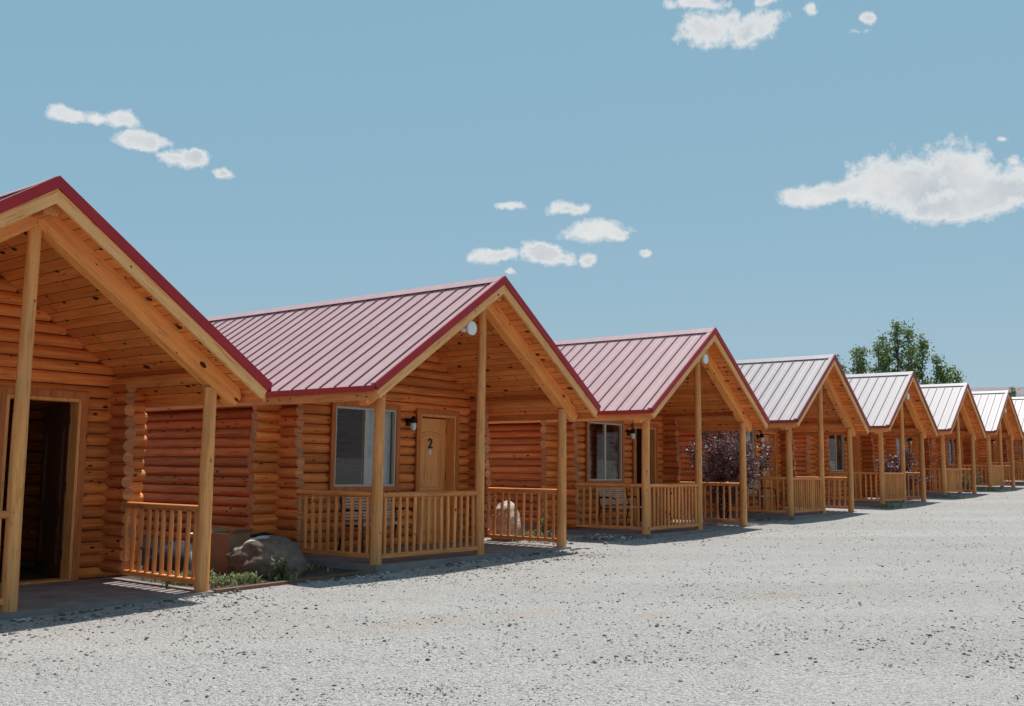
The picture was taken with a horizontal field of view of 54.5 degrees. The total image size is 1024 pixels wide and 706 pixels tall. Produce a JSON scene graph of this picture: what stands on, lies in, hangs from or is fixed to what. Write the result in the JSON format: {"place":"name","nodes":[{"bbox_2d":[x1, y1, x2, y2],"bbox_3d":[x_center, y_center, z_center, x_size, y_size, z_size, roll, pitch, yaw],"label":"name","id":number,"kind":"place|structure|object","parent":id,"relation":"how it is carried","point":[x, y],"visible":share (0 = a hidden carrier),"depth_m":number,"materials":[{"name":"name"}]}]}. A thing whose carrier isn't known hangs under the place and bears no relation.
{"place":"outdoors","nodes":[
{"label":"outdoors","id":0,"kind":"place"},
{"bbox_2d":[0,480,1023,705],"bbox_3d":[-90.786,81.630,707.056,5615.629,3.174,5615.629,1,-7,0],"label":"gravel ground","id":1,"kind":"structure","parent":0,"point":[124,680],"depth_m":9.13,"materials":[{"name":"grey gravel"}]},
{"bbox_2d":[0,176,272,619],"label":"log cabin","id":2,"kind":"object","parent":1,"relation":"on","point":[109,334],"visible":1,"depth_m":12.16,"materials":[{"name":"brown wood"}]},
{"bbox_2d":[34,404,70,577],"bbox_3d":[-6.057,1.797,13.086,0.872,2.220,0.111,-6,-9,44],"label":"door","id":3,"kind":"structure","parent":2,"relation":"in","point":[48,556],"depth_m":13.07,"materials":[{"name":"brown wood"}]},
{"bbox_2d":[111,548,361,590],"bbox_3d":[-5.737,3.147,15.067,7.685,0.063,2.524,-5,-8,38],"label":"soil bed","id":4,"kind":"object","parent":1,"relation":"on","point":[315,573],"visible":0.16,"depth_m":13.33,"materials":[{"name":"brown soil"}]},
{"bbox_2d":[142,531,270,572],"bbox_3d":[-4.223,2.862,14.590,1.000,0.494,2.100,-4,-8,32],"label":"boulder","id":5,"kind":"object","parent":4,"relation":"on","point":[182,554],"visible":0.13,"depth_m":13.79,"materials":[{"name":"grey stone"}]},
{"bbox_2d":[210,527,253,572],"bbox_3d":[-3.961,2.744,13.870,0.520,0.600,0.440,-2,-7,24],"label":"cardboard box","id":6,"kind":"object","parent":4,"relation":"on","point":[224,542],"visible":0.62,"depth_m":13.68,"materials":[{"name":"brown cardboard"}]},
{"bbox_2d":[226,535,306,577],"bbox_3d":[-3.314,2.843,13.425,1.038,0.752,0.967,3,-7,-20],"label":"boulder","id":7,"kind":"object","parent":4,"relation":"on","point":[253,555],"visible":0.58,"depth_m":13.15,"materials":[{"name":"grey stone"}]},
{"bbox_2d":[271,555,288,577],"bbox_3d":[-2.992,2.767,12.782,0.253,0.365,0.296,3,-7,-22],"label":"leafy plant","id":8,"kind":"object","parent":4,"relation":"on","point":[283,567],"visible":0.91,"depth_m":12.76,"materials":[{"name":"green plant"}]},
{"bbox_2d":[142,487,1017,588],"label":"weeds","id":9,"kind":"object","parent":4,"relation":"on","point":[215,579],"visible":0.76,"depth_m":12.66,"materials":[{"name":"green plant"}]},
{"bbox_2d":[213,570,375,592],"bbox_3d":[-2.692,2.926,12.671,0.080,0.137,2.544,-5,-9,39],"label":"edging timber","id":10,"kind":"object","parent":1,"relation":"on","point":[263,585],"visible":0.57,"depth_m":12.45,"materials":[{"name":"brown wood"}]},
{"bbox_2d":[139,276,600,572],"bbox_3d":[-3.587,1.422,18.235,8.773,4.794,5.604,-5,-8,38],"label":"log cabin","id":11,"kind":"object","parent":1,"relation":"on","point":[406,395],"visible":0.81,"depth_m":16.34,"materials":[{"name":"brown wood"}]},
{"bbox_2d":[328,401,400,491],"bbox_3d":[-2.523,1.583,16.736,0.240,1.480,1.570,-5,-8,38],"label":"window","id":12,"kind":"structure","parent":11,"relation":"in","point":[392,412],"depth_m":16.86,"materials":[{"name":"white wood"}]},
{"bbox_2d":[337,490,416,552],"bbox_3d":[-2.172,2.726,16.164,0.595,0.964,1.226,-5,-8,38],"label":"porch bench","id":13,"kind":"object","parent":11,"relation":"on","point":[364,524],"visible":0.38,"depth_m":16.05,"materials":[{"name":"wood"}]},
{"bbox_2d":[421,418,445,541],"bbox_3d":[-1.497,2.305,18.124,0.111,2.220,0.872,-4,-8,37],"label":"door","id":14,"kind":"structure","parent":11,"relation":"in","point":[433,476],"depth_m":18.22,"materials":[{"name":"brown wood"}]},
{"bbox_2d":[0,519,790,653],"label":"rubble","id":15,"kind":"object","parent":1,"relation":"on","point":[381,574],"visible":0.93,"depth_m":13.04,"materials":[{"name":"stone"}]},
{"bbox_2d":[489,500,520,540],"bbox_3d":[-0.129,3.341,19.252,0.628,0.960,0.781,3,-7,-17],"label":"boulder","id":16,"kind":"object","parent":1,"relation":"on","point":[498,511],"visible":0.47,"depth_m":19.00,"materials":[{"name":"beige stone"}]},
{"bbox_2d":[540,510,547,534],"bbox_3d":[0.612,3.308,19.129,0.209,0.642,0.323,2,-7,-11],"label":"leafy plant","id":17,"kind":"object","parent":1,"relation":"on","point":[542,527],"visible":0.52,"depth_m":19.12,"materials":[{"name":"green plant"}]},
{"bbox_2d":[487,327,769,538],"bbox_3d":[0.987,2.090,24.210,8.773,4.794,5.604,-5,-8,38],"label":"log cabin","id":18,"kind":"object","parent":1,"relation":"on","point":[655,393],"visible":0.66,"depth_m":22.00,"materials":[{"name":"brown wood"}]},
{"bbox_2d":[584,420,624,482],"bbox_3d":[2.051,2.251,22.712,0.240,1.480,1.570,-5,-8,38],"label":"window","id":19,"kind":"structure","parent":18,"relation":"in","point":[618,425],"depth_m":22.83,"materials":[{"name":"white wood"}]},
{"bbox_2d":[598,487,641,521],"bbox_3d":[2.445,3.401,22.194,0.595,0.964,1.226,-5,-8,38],"label":"porch bench","id":20,"kind":"object","parent":18,"relation":"on","point":[614,498],"visible":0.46,"depth_m":22.27,"materials":[{"name":"wood"}]},
{"bbox_2d":[636,431,641,520],"bbox_3d":[3.027,3.047,24.737,0.860,2.220,0.060,-6,-9,43],"label":"door","id":21,"kind":"structure","parent":18,"relation":"in","point":[638,433],"depth_m":24.64,"materials":[{"name":"brown wood"}]},
{"bbox_2d":[683,431,774,521],"bbox_3d":[5.395,2.840,25.412,2.544,2.993,2.727,1,-7,0],"label":"purple shrub","id":22,"kind":"object","parent":1,"relation":"on","point":[717,469],"visible":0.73,"depth_m":24.83,"materials":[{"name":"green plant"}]},
{"bbox_2d":[677,354,870,519],"bbox_3d":[5.494,2.682,30.040,8.773,4.794,5.604,-5,-8,38],"label":"log cabin","id":23,"kind":"object","parent":1,"relation":"on","point":[813,395],"visible":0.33,"depth_m":27.69,"materials":[{"name":"brown wood"}]},
{"bbox_2d":[730,430,756,476],"bbox_3d":[6.559,2.843,28.542,0.240,1.480,1.570,-5,-8,38],"label":"window","id":24,"kind":"structure","parent":23,"relation":"in","point":[753,432],"depth_m":29.05,"materials":[{"name":"grey glass"}]},
{"bbox_2d":[749,481,776,512],"bbox_3d":[6.953,3.993,28.024,0.595,0.964,1.226,-5,-8,38],"label":"porch bench","id":25,"kind":"object","parent":23,"relation":"on","point":[757,496],"visible":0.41,"depth_m":28.27,"materials":[{"name":"wood"}]},
{"bbox_2d":[764,435,769,508],"bbox_3d":[7.562,3.566,29.938,0.060,2.220,0.860,-5,-8,38],"label":"door","id":26,"kind":"structure","parent":23,"relation":"in","point":[767,472],"depth_m":30.11,"materials":[{"name":"brown wood"}]},
{"bbox_2d":[836,354,848,374],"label":"poplar tree","id":27,"kind":"object","parent":1,"relation":"on","point":[844,370],"visible":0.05,"depth_m":74.35,"materials":[{"name":"green plant"}]},
{"bbox_2d":[793,371,938,506],"bbox_3d":[10.095,3.269,36.028,8.773,4.794,5.604,-5,-8,38],"label":"log cabin","id":28,"kind":"object","parent":1,"relation":"on","point":[893,404],"visible":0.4,"depth_m":33.59,"materials":[{"name":"brown wood"}]},
{"bbox_2d":[828,435,844,471],"bbox_3d":[11.160,3.430,34.529,0.240,1.480,1.570,-5,-8,38],"label":"window","id":29,"kind":"structure","parent":28,"relation":"in","point":[837,453],"depth_m":35.00,"materials":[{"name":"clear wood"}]},
{"bbox_2d":[848,318,934,384],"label":"poplar tree","id":30,"kind":"object","parent":1,"relation":"on","point":[886,360],"visible":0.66,"depth_m":72.28,"materials":[{"name":"green plant"}]},
{"bbox_2d":[875,442,934,495],"bbox_3d":[14.347,4.385,36.968,2.280,2.162,1.957,1,-7,0],"label":"purple shrub","id":31,"kind":"object","parent":1,"relation":"on","point":[892,466],"visible":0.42,"depth_m":36.72,"materials":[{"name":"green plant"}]},
{"bbox_2d":[867,383,986,497],"bbox_3d":[14.675,3.837,42.024,8.773,4.794,5.604,-5,-8,38],"label":"log cabin","id":32,"kind":"object","parent":1,"relation":"on","point":[954,411],"visible":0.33,"depth_m":39.53,"materials":[{"name":"brown wood"}]},
{"bbox_2d":[896,438,907,467],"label":"window","id":33,"kind":"structure","parent":32,"relation":"in","point":[898,439],"depth_m":40.51,"materials":[{"name":"grey glass"}]},
{"bbox_2d":[929,351,964,383],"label":"poplar tree","id":34,"kind":"object","parent":1,"relation":"on","point":[941,377],"visible":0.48,"depth_m":70.26,"materials":[{"name":"green plant"}]},
{"bbox_2d":[962,471,983,491],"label":"green shrub","id":35,"kind":"object","parent":1,"relation":"on","point":[967,483],"visible":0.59,"depth_m":42.23,"materials":[{"name":"green plant"}]},
{"bbox_2d":[924,390,1023,490],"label":"log cabin","id":36,"kind":"object","parent":1,"relation":"on","point":[998,414],"visible":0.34,"depth_m":45.13,"materials":[{"name":"brown wood"}]},
{"bbox_2d":[947,439,954,463],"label":"window","id":37,"kind":"structure","parent":36,"relation":"in","point":[950,443],"depth_m":46.65,"materials":[{"name":"grey glass"}]},
{"bbox_2d":[974,397,1023,484],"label":"log cabin","id":38,"kind":"object","parent":1,"relation":"on","point":[981,450],"visible":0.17,"depth_m":50.46,"materials":[{"name":"brown wood"}]},
{"bbox_2d":[1009,386,1018,396],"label":"poplar tree","id":39,"kind":"object","parent":1,"relation":"on","point":[1014,394],"visible":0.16,"depth_m":110.21,"materials":[{"name":"green plant"}]},
{"bbox_2d":[1006,440,1023,478],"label":"log cabin","id":40,"kind":"object","parent":1,"relation":"on","point":[1017,449],"visible":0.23,"depth_m":56.20,"materials":[{"name":"brown wood"}]},
{"bbox_2d":[1014,440,1020,459],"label":"window","id":41,"kind":"structure","parent":40,"relation":"in","point":[1019,441],"depth_m":58.32,"materials":[{"name":"grey glass"}]},
{"bbox_2d":[0,0,1023,387],"label":"sky","id":42,"kind":"structure","parent":0,"point":[785,178],"materials":[{"name":"blue"}]},
{"bbox_2d":[970,387,1023,396],"bbox_3d":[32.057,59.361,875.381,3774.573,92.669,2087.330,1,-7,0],"label":"hills","id":43,"kind":"structure","parent":0,"point":[1020,392],"depth_m":876.75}
]}

